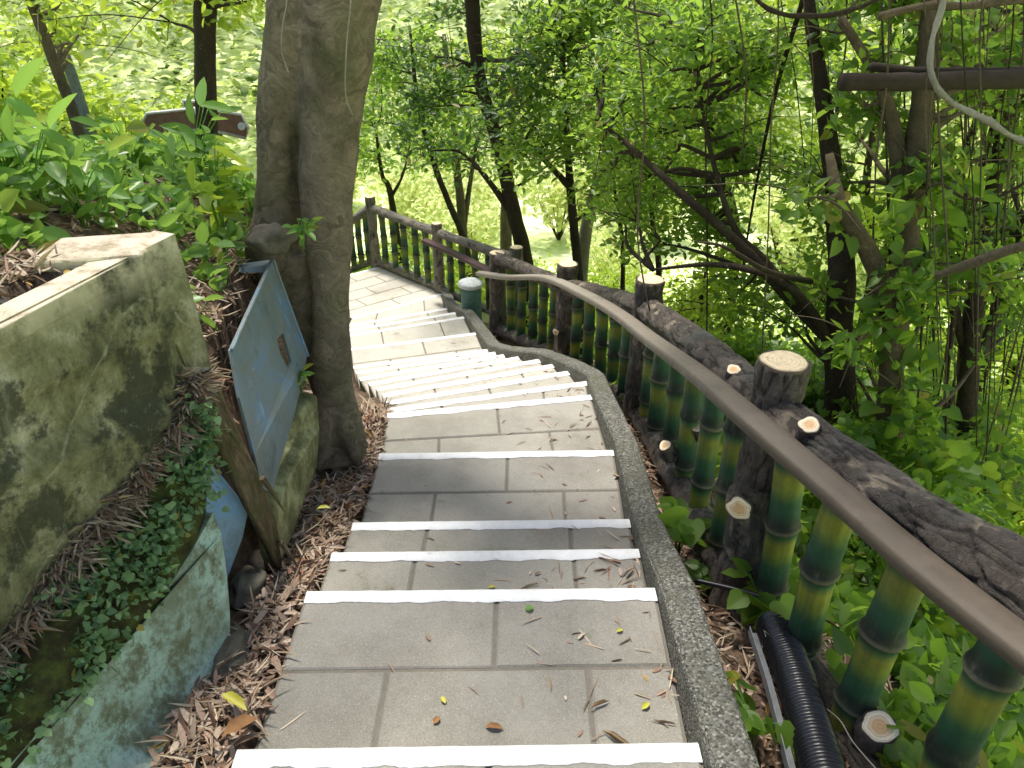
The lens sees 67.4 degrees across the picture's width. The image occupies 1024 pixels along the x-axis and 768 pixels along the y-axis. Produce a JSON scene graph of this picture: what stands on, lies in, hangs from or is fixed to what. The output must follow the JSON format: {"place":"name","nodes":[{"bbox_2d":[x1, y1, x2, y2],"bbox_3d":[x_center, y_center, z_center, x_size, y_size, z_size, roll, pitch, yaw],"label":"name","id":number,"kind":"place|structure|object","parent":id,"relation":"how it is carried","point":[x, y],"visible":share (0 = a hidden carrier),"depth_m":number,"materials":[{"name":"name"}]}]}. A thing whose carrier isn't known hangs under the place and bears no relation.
{"place":"outdoors","nodes":[
{"label":"outdoors","id":0,"kind":"place"},
{"bbox_2d":[0,0,1022,767],"bbox_3d":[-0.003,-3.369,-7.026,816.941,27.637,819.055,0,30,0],"label":"ground","id":1,"kind":"structure","parent":0,"point":[542,240],"depth_m":20.57,"materials":[{"name":"plant"}]},
{"bbox_2d":[0,56,47,200],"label":"leafy plant","id":2,"kind":"object","parent":1,"relation":"on","point":[24,75],"visible":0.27,"depth_m":2.52,"materials":[{"name":"plant"}]},
{"bbox_2d":[0,166,53,218],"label":"leafy plant","id":3,"kind":"object","parent":1,"relation":"on","point":[25,188],"visible":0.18,"depth_m":2.40,"materials":[{"name":"plant"}]},
{"bbox_2d":[0,93,76,223],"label":"leafy plant","id":4,"kind":"object","parent":1,"relation":"on","point":[55,171],"visible":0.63,"depth_m":2.42,"materials":[{"name":"plant"}]},
{"bbox_2d":[0,15,99,133],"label":"shrub","id":5,"kind":"object","parent":1,"relation":"on","point":[8,60],"visible":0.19,"depth_m":7.16,"materials":[{"name":"plant"}]},
{"bbox_2d":[3,62,114,132],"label":"shrub","id":6,"kind":"object","parent":1,"relation":"on","point":[103,88],"visible":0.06,"depth_m":9.18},
{"bbox_2d":[41,3,97,134],"bbox_3d":[-3.703,-2.283,6.765,0.364,2.467,0.090,0,30,0],"label":"metal pole","id":7,"kind":"object","parent":1,"relation":"on","point":[74,84],"visible":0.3,"depth_m":6.59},
{"bbox_2d":[9,121,136,227],"bbox_3d":[-1.537,-0.736,2.702,0.459,0.423,0.290,-15,33,-25],"label":"leafy plant","id":8,"kind":"object","parent":1,"relation":"on","point":[80,178],"visible":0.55,"depth_m":2.66,"materials":[{"name":"plant"}]},
{"bbox_2d":[0,0,168,139],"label":"forest tree","id":9,"kind":"object","parent":1,"relation":"on","point":[46,30],"visible":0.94,"depth_m":5.90,"materials":[{"name":"plant"}]},
{"bbox_2d":[11,85,175,144],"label":"shrub","id":10,"kind":"object","parent":1,"relation":"on","point":[118,111],"visible":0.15,"depth_m":7.02,"materials":[{"name":"plant"}]},
{"bbox_2d":[0,459,206,767],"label":"earth ledge","id":11,"kind":"object","parent":1,"relation":"on","point":[50,668],"visible":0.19,"depth_m":1.93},
{"bbox_2d":[0,231,210,652],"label":"retaining wall","id":12,"kind":"structure","parent":11,"relation":"on","point":[102,339],"depth_m":1.98,"materials":[{"name":"concrete"}]},
{"bbox_2d":[0,357,229,686],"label":"straw litter","id":13,"kind":"object","parent":11,"relation":"on","point":[203,383],"visible":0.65,"depth_m":2.08,"materials":[{"name":"plant"}]},
{"bbox_2d":[0,388,230,767],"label":"creeping plant","id":14,"kind":"object","parent":11,"relation":"on","point":[198,482],"visible":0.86,"depth_m":2.08,"materials":[{"name":"plant"}]},
{"bbox_2d":[71,115,166,176],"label":"leafy plant","id":15,"kind":"object","parent":1,"relation":"on","point":[139,143],"visible":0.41,"depth_m":4.18,"materials":[{"name":"plant"}]},
{"bbox_2d":[11,512,229,767],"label":"wall slab","id":16,"kind":"structure","parent":1,"relation":"on","point":[166,658],"depth_m":2.12,"materials":[{"name":"concrete"}]},
{"bbox_2d":[0,138,306,377],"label":"bank plants","id":17,"kind":"object","parent":1,"relation":"on","point":[112,182],"visible":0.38,"depth_m":3.05,"materials":[{"name":"plant"}]},
{"bbox_2d":[42,0,265,172],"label":"forest tree","id":18,"kind":"object","parent":1,"relation":"on","point":[201,20],"visible":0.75,"depth_m":4.92,"materials":[{"name":"plant"}]},
{"bbox_2d":[142,99,249,139],"bbox_3d":[-2.351,-1.697,5.938,0.816,0.926,0.277,0,30,0],"label":"log","id":19,"kind":"object","parent":18,"relation":"attached to","point":[234,124],"visible":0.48,"depth_m":5.68,"materials":[{"name":"brown wood"}]},
{"bbox_2d":[0,178,312,422],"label":"leaf litter","id":20,"kind":"object","parent":1,"relation":"on","point":[3,299],"visible":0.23,"depth_m":2.80,"materials":[{"name":"plant"}]},
{"bbox_2d":[104,82,225,144],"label":"shrub","id":21,"kind":"object","parent":1,"relation":"on","point":[174,100],"visible":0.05,"depth_m":9.66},
{"bbox_2d":[130,133,202,203],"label":"leafy plant","id":22,"kind":"object","parent":1,"relation":"on","point":[181,176],"visible":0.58,"depth_m":3.60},
{"bbox_2d":[126,77,242,180],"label":"leafy plant","id":23,"kind":"object","parent":1,"relation":"on","point":[191,136],"visible":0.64,"depth_m":3.98,"materials":[{"name":"plant"}]},
{"bbox_2d":[186,136,252,253],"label":"leafy plant","id":24,"kind":"object","parent":1,"relation":"on","point":[221,209],"visible":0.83,"depth_m":3.32,"materials":[{"name":"plant"}]},
{"bbox_2d":[204,466,246,577],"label":"metal panel","id":25,"kind":"structure","parent":1,"relation":"on","point":[231,523],"depth_m":2.60,"materials":[{"name":"metal"}]},
{"bbox_2d":[210,623,249,681],"bbox_3d":[-0.871,0.836,2.396,0.106,0.101,0.220,-3,30,-6],"label":"rock","id":26,"kind":"object","parent":1,"relation":"on","point":[235,641],"visible":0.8,"depth_m":2.36,"materials":[{"name":"stone"}]},
{"bbox_2d":[230,164,256,214],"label":"leafy plant","id":27,"kind":"object","parent":1,"relation":"on","point":[249,189],"visible":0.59,"depth_m":4.36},
{"bbox_2d":[209,378,281,570],"bbox_3d":[-0.928,0.344,2.625,0.168,0.841,0.127,15,33,24],"label":"wooden plank","id":28,"kind":"object","parent":1,"relation":"on","point":[244,477],"visible":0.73,"depth_m":2.57,"materials":[{"name":"brown wood"}]},
{"bbox_2d":[229,565,266,610],"bbox_3d":[-0.931,0.716,2.698,0.130,0.107,0.204,0,30,0],"label":"rock","id":29,"kind":"object","parent":1,"relation":"on","point":[244,579],"visible":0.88,"depth_m":2.66,"materials":[{"name":"stone"}]},
{"bbox_2d":[115,394,397,767],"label":"leaf litter","id":30,"kind":"object","parent":1,"relation":"on","point":[182,714],"visible":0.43,"depth_m":2.51,"materials":[{"name":"plant"}]},
{"bbox_2d":[222,714,257,735],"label":"fallen leaf","id":31,"kind":"object","parent":30,"relation":"on","point":[238,723],"visible":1,"depth_m":2.06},
{"bbox_2d":[246,222,297,255],"bbox_3d":[-1.015,-0.616,3.255,0.178,0.124,0.172,11,32,19],"label":"rock","id":32,"kind":"object","parent":1,"relation":"on","point":[272,239],"visible":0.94,"depth_m":3.21,"materials":[{"name":"stone"}]},
{"bbox_2d":[259,392,318,571],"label":"wall slab","id":33,"kind":"structure","parent":1,"relation":"on","point":[296,470],"depth_m":3.18,"materials":[{"name":"concrete"}]},
{"bbox_2d":[228,258,309,491],"bbox_3d":[-0.939,-0.043,3.066,0.242,0.614,1.007,-7,31,-12],"label":"blue metal panel","id":34,"kind":"object","parent":33,"relation":"on","point":[266,384],"visible":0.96,"depth_m":2.99,"materials":[{"name":"metal"}]},
{"bbox_2d":[282,216,323,249],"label":"leafy plant","id":35,"kind":"object","parent":1,"relation":"on","point":[309,227],"visible":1,"depth_m":3.15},
{"bbox_2d":[245,0,381,470],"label":"banyan tree","id":36,"kind":"object","parent":1,"relation":"on","point":[308,125],"visible":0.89,"depth_m":3.36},
{"bbox_2d":[356,50,441,263],"bbox_3d":[-1.982,-3.422,12.450,1.896,4.426,2.977,-5,30,-8],"label":"forest tree","id":37,"kind":"object","parent":1,"relation":"on","point":[364,154],"visible":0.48,"depth_m":12.29,"materials":[{"name":"green plant"}]},
{"bbox_2d":[304,195,522,329],"bbox_3d":[-1.562,-1.307,10.058,4.430,2.006,0.685,24,38,36],"label":"log fence","id":38,"kind":"object","parent":1,"relation":"on","point":[369,212],"visible":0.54,"depth_m":9.77,"materials":[{"name":"brown wood"}]},
{"bbox_2d":[356,128,478,241],"bbox_3d":[-2.790,-5.114,20.490,3.955,3.083,3.508,22,37,33],"label":"shrub","id":39,"kind":"object","parent":1,"relation":"on","point":[411,191],"visible":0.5,"depth_m":19.56,"materials":[{"name":"plant"}]},
{"bbox_2d":[361,6,481,276],"bbox_3d":[-1.423,-3.020,10.758,2.148,4.165,2.813,0,30,0],"label":"forest tree","id":40,"kind":"object","parent":1,"relation":"on","point":[415,35],"visible":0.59,"depth_m":10.04,"materials":[{"name":"green plant"}]},
{"bbox_2d":[390,24,531,276],"bbox_3d":[-0.704,-3.339,11.973,2.250,4.348,3.142,0,30,0],"label":"forest tree","id":41,"kind":"object","parent":1,"relation":"on","point":[462,204],"visible":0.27,"depth_m":11.80,"materials":[{"name":"green plant"}]},
{"bbox_2d":[231,266,702,767],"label":"stone staircase","id":42,"kind":"structure","parent":1,"relation":"on","point":[454,473],"depth_m":2.60,"materials":[{"name":"stone"}]},
{"bbox_2d":[280,342,678,739],"bbox_3d":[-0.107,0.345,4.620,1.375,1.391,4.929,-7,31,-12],"label":"leaf litter","id":43,"kind":"object","parent":42,"relation":"on","point":[582,634],"visible":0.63,"depth_m":2.85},
{"bbox_2d":[458,277,482,320],"bbox_3d":[-0.455,-0.934,8.583,0.280,0.475,0.280,0,30,0],"label":"litter bin","id":44,"kind":"object","parent":1,"relation":"on","point":[470,288],"visible":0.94,"depth_m":8.46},
{"bbox_2d":[405,165,546,260],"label":"shrub","id":45,"kind":"object","parent":1,"relation":"on","point":[485,230],"visible":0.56,"depth_m":18.38,"materials":[{"name":"plant"}]},
{"bbox_2d":[428,156,545,225],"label":"shrub","id":46,"kind":"object","parent":1,"relation":"on","point":[475,188],"visible":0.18,"depth_m":20.83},
{"bbox_2d":[371,0,614,335],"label":"forest tree","id":47,"kind":"object","parent":1,"relation":"on","point":[507,197],"visible":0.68,"depth_m":8.31,"materials":[{"name":"plant"}]},
{"bbox_2d":[0,0,1021,176],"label":"woodland","id":48,"kind":"object","parent":1,"relation":"on","point":[234,86],"visible":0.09,"depth_m":26.69,"materials":[{"name":"plant"}]},
{"bbox_2d":[424,3,615,272],"bbox_3d":[0.111,-3.669,13.820,4.160,5.872,3.586,0,30,0],"label":"forest tree","id":49,"kind":"object","parent":1,"relation":"on","point":[505,238],"visible":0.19,"depth_m":12.90,"materials":[{"name":"plant"}]},
{"bbox_2d":[477,129,613,239],"bbox_3d":[1.188,-5.145,20.365,3.918,3.055,3.475,-14,33,-23],"label":"shrub","id":50,"kind":"object","parent":1,"relation":"on","point":[557,191],"visible":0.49,"depth_m":20.30,"materials":[{"name":"plant"}]},
{"bbox_2d":[471,0,653,358],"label":"forest tree","id":51,"kind":"object","parent":1,"relation":"on","point":[568,30],"visible":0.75,"depth_m":7.36,"materials":[{"name":"green plant"}]},
{"bbox_2d":[389,261,759,767],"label":"kerb","id":52,"kind":"structure","parent":1,"relation":"on","point":[714,725],"depth_m":2.56,"materials":[{"name":"concrete"}]},
{"bbox_2d":[565,217,662,290],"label":"shrub","id":53,"kind":"object","parent":1,"relation":"on","point":[604,258],"visible":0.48,"depth_m":17.74,"materials":[{"name":"plant"}]},
{"bbox_2d":[588,260,646,318],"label":"shrub","id":54,"kind":"object","parent":1,"relation":"on","point":[601,276],"visible":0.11,"depth_m":15.08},
{"bbox_2d":[575,121,669,371],"bbox_3d":[1.371,-1.324,8.537,1.435,3.079,1.740,0,30,0],"label":"forest tree","id":55,"kind":"object","parent":1,"relation":"on","point":[622,282],"visible":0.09,"depth_m":8.28,"materials":[{"name":"green plant"}]},
{"bbox_2d":[579,0,743,281],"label":"forest tree","id":56,"kind":"object","parent":1,"relation":"on","point":[585,232],"visible":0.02,"depth_m":9.82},
{"bbox_2d":[537,0,805,276],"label":"forest tree","id":57,"kind":"object","parent":1,"relation":"on","point":[659,199],"visible":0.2,"depth_m":6.92,"materials":[{"name":"green plant"}]},
{"bbox_2d":[654,496,711,554],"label":"leafy plant","id":58,"kind":"object","parent":1,"relation":"on","point":[682,527],"visible":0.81,"depth_m":3.15,"materials":[{"name":"green plant"}]},
{"bbox_2d":[351,237,1023,414],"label":"ground cover","id":59,"kind":"object","parent":1,"relation":"on","point":[483,289],"visible":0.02,"depth_m":13.51,"materials":[{"name":"plant"}]},
{"bbox_2d":[498,339,895,767],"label":"leaf litter","id":60,"kind":"object","parent":1,"relation":"on","point":[728,627],"visible":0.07,"depth_m":2.66,"materials":[{"name":"plant"}]},
{"bbox_2d":[684,559,711,596],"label":"leafy plant","id":61,"kind":"object","parent":1,"relation":"on","point":[695,568],"visible":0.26,"depth_m":3.05,"materials":[{"name":"green plant"}]},
{"bbox_2d":[557,0,871,424],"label":"gnarled tree","id":62,"kind":"object","parent":1,"relation":"on","point":[684,29],"visible":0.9,"depth_m":4.93,"materials":[{"name":"green plant"}]},
{"bbox_2d":[633,0,654,331],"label":"hanging vine","id":63,"kind":"object","parent":62,"relation":"hanging from","point":[638,41],"visible":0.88,"depth_m":3.78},
{"bbox_2d":[705,0,712,330],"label":"hanging vine","id":64,"kind":"object","parent":62,"relation":"hanging from","point":[706,170],"visible":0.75,"depth_m":4.61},
{"bbox_2d":[761,0,778,353],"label":"hanging vine","id":65,"kind":"object","parent":62,"relation":"hanging from","point":[770,169],"visible":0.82,"depth_m":4.03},
{"bbox_2d":[960,0,976,446],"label":"hanging vine","id":66,"kind":"object","parent":62,"relation":"hanging from","point":[972,192],"visible":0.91,"depth_m":3.49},
{"bbox_2d":[599,0,844,341],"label":"forest tree","id":67,"kind":"object","parent":1,"relation":"on","point":[788,4],"visible":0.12,"depth_m":8.62,"materials":[{"name":"plant"}]},
{"bbox_2d":[659,235,794,343],"bbox_3d":[1.769,-0.551,6.774,1.265,1.945,1.890,0,30,0],"label":"shrub","id":68,"kind":"object","parent":1,"relation":"on","point":[690,304],"visible":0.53,"depth_m":6.44,"materials":[{"name":"plant"}]},
{"bbox_2d":[476,250,1023,767],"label":"log fence","id":69,"kind":"object","parent":1,"relation":"on","point":[684,386],"visible":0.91,"depth_m":2.39,"materials":[{"name":"brown wood"}]},
{"bbox_2d":[724,335,786,366],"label":"shrub","id":70,"kind":"object","parent":1,"relation":"on","point":[747,350],"visible":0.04,"depth_m":6.59,"materials":[{"name":"green plant"}]},
{"bbox_2d":[721,557,794,629],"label":"leafy plant","id":71,"kind":"object","parent":1,"relation":"on","point":[751,608],"visible":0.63,"depth_m":2.65,"materials":[{"name":"green plant"}]},
{"bbox_2d":[725,320,792,357],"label":"shrub","id":72,"kind":"object","parent":1,"relation":"on","point":[751,335],"visible":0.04,"depth_m":7.24,"materials":[{"name":"green plant"}]},
{"bbox_2d":[725,670,794,759],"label":"leafy plant","id":73,"kind":"object","parent":1,"relation":"on","point":[755,723],"visible":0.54,"depth_m":2.14,"materials":[{"name":"green plant"}]},
{"bbox_2d":[734,175,799,254],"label":"shrub","id":74,"kind":"object","parent":1,"relation":"on","point":[763,223],"visible":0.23,"depth_m":19.85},
{"bbox_2d":[748,626,795,767],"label":"metal channel","id":75,"kind":"object","parent":1,"relation":"on","point":[787,756],"visible":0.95,"depth_m":2.27,"materials":[{"name":"metal"}]},
{"bbox_2d":[756,610,846,767],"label":"corrugated pipe","id":76,"kind":"object","parent":1,"relation":"on","point":[815,739],"visible":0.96,"depth_m":2.20,"materials":[{"name":"plastic"}]},
{"bbox_2d":[593,341,1023,767],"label":"undergrowth","id":77,"kind":"object","parent":1,"relation":"on","point":[940,648],"visible":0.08,"depth_m":2.74,"materials":[{"name":"green plant"}]},
{"bbox_2d":[753,171,885,271],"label":"shrub","id":78,"kind":"object","parent":1,"relation":"on","point":[786,230],"visible":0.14,"depth_m":17.89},
{"bbox_2d":[766,195,883,291],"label":"shrub","id":79,"kind":"object","parent":1,"relation":"on","point":[798,231],"visible":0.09,"depth_m":17.12,"materials":[{"name":"plant"}]},
{"bbox_2d":[805,374,875,418],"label":"shrub","id":80,"kind":"object","parent":1,"relation":"on","point":[819,385],"visible":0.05,"depth_m":5.87,"materials":[{"name":"green plant"}]},
{"bbox_2d":[772,332,941,435],"bbox_3d":[2.812,0.312,6.524,1.550,1.293,1.490,12,32,20],"label":"shrub","id":81,"kind":"object","parent":1,"relation":"on","point":[802,353],"visible":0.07,"depth_m":6.26,"materials":[{"name":"green plant"}]},
{"bbox_2d":[693,0,1023,468],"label":"vine covered tree","id":82,"kind":"object","parent":1,"relation":"on","point":[906,146],"visible":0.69,"depth_m":4.12,"materials":[{"name":"green plant"}]},
{"bbox_2d":[755,0,880,18],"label":"vine","id":83,"kind":"object","parent":82,"relation":"hanging from","point":[767,8],"visible":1,"depth_m":3.06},
{"bbox_2d":[875,0,890,160],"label":"hanging vine","id":84,"kind":"object","parent":82,"relation":"hanging from","point":[887,72],"visible":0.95,"depth_m":3.50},
{"bbox_2d":[825,156,1000,504],"bbox_3d":[2.251,-0.219,4.110,1.112,1.832,1.264,-16,34,-26],"label":"ivy","id":85,"kind":"object","parent":82,"relation":"attached to","point":[896,216],"visible":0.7,"depth_m":4.14,"materials":[{"name":"green plant"}]},
{"bbox_2d":[837,69,1023,91],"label":"fallen log","id":86,"kind":"object","parent":82,"relation":"on","point":[1005,79],"visible":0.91,"depth_m":3.52,"materials":[{"name":"wood"}]},
{"bbox_2d":[868,62,1023,72],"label":"fallen log","id":87,"kind":"object","parent":86,"relation":"on","point":[880,67],"visible":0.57,"depth_m":3.63,"materials":[{"name":"brown wood"}]},
{"bbox_2d":[923,0,939,362],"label":"hanging vine","id":88,"kind":"object","parent":82,"relation":"hanging from","point":[929,178],"visible":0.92,"depth_m":3.49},
{"bbox_2d":[936,0,948,308],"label":"hanging vine","id":89,"kind":"object","parent":82,"relation":"hanging from","point":[938,116],"visible":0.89,"depth_m":3.50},
{"bbox_2d":[877,0,1023,20],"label":"vine","id":90,"kind":"object","parent":82,"relation":"hanging from","point":[899,11],"visible":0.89,"depth_m":3.23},
{"bbox_2d":[926,0,1023,144],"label":"vine","id":91,"kind":"object","parent":82,"relation":"hanging from","point":[989,121],"visible":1,"depth_m":2.74,"materials":[{"name":"plant"}]},
{"bbox_2d":[934,241,1023,279],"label":"bare branch","id":92,"kind":"object","parent":82,"relation":"attached to","point":[990,256],"visible":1,"depth_m":2.98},
{"bbox_2d":[975,0,983,388],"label":"hanging vine","id":93,"kind":"object","parent":82,"relation":"hanging from","point":[980,27],"visible":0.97,"depth_m":3.53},
{"bbox_2d":[984,5,1013,479],"bbox_3d":[2.630,-0.695,4.165,0.863,3.096,0.087,-4,30,-7],"label":"hanging vine","id":94,"kind":"object","parent":82,"relation":"hanging from","point":[997,229],"visible":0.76,"depth_m":4.07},
{"bbox_2d":[993,4,1023,359],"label":"hanging vine","id":95,"kind":"object","parent":82,"relation":"hanging from","point":[1018,93],"visible":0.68,"depth_m":4.09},
{"bbox_2d":[765,0,979,349],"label":"forest tree","id":96,"kind":"object","parent":1,"relation":"on","point":[866,190],"visible":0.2,"depth_m":9.46,"materials":[{"name":"plant"}]},
{"bbox_2d":[880,5,890,263],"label":"vine","id":97,"kind":"object","parent":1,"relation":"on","point":[886,151],"visible":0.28,"depth_m":3.95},
{"bbox_2d":[813,352,1020,480],"bbox_3d":[3.109,0.466,6.174,1.550,1.293,1.490,5,30,8],"label":"shrub","id":98,"kind":"object","parent":1,"relation":"on","point":[1003,416],"visible":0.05,"depth_m":5.76,"materials":[{"name":"green plant"}]},
{"bbox_2d":[833,410,1022,547],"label":"shrub","id":99,"kind":"object","parent":1,"relation":"on","point":[855,430],"visible":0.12,"depth_m":4.29,"materials":[{"name":"green plant"}]},
{"bbox_2d":[842,481,1023,629],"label":"shrub","id":100,"kind":"object","parent":1,"relation":"on","point":[975,507],"visible":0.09,"depth_m":3.56,"materials":[{"name":"green plant"}]},
{"bbox_2d":[867,412,1023,529],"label":"shrub","id":101,"kind":"object","parent":1,"relation":"on","point":[1008,467],"visible":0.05,"depth_m":5.11,"materials":[{"name":"green plant"}]},
{"bbox_2d":[895,0,1023,442],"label":"slender tree","id":102,"kind":"object","parent":1,"relation":"on","point":[966,395],"visible":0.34,"depth_m":5.27,"materials":[{"name":"green plant"}]},
{"bbox_2d":[944,90,979,434],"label":"sapling stem","id":103,"kind":"object","parent":1,"relation":"on","point":[949,357],"visible":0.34,"depth_m":5.10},
{"bbox_2d":[900,0,1023,401],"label":"forest tree","id":104,"kind":"object","parent":1,"relation":"on","point":[1020,126],"visible":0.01,"depth_m":10.45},
{"bbox_2d":[908,681,1017,760],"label":"leafy plant","id":105,"kind":"object","parent":1,"relation":"on","point":[921,692],"visible":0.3,"depth_m":2.25,"materials":[{"name":"green plant"}]},
{"bbox_2d":[904,287,1021,381],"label":"shrub","id":106,"kind":"object","parent":1,"relation":"on","point":[943,303],"visible":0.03,"depth_m":13.25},
{"bbox_2d":[944,354,1023,466],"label":"shrub","id":107,"kind":"object","parent":1,"relation":"on","point":[1018,397],"visible":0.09,"depth_m":11.33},
{"bbox_2d":[958,304,1023,391],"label":"shrub","id":108,"kind":"object","parent":1,"relation":"on","point":[1013,367],"visible":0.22,"depth_m":13.54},
{"bbox_2d":[982,417,1023,535],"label":"shrub","id":109,"kind":"object","parent":1,"relation":"on","point":[1008,484],"visible":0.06,"depth_m":6.87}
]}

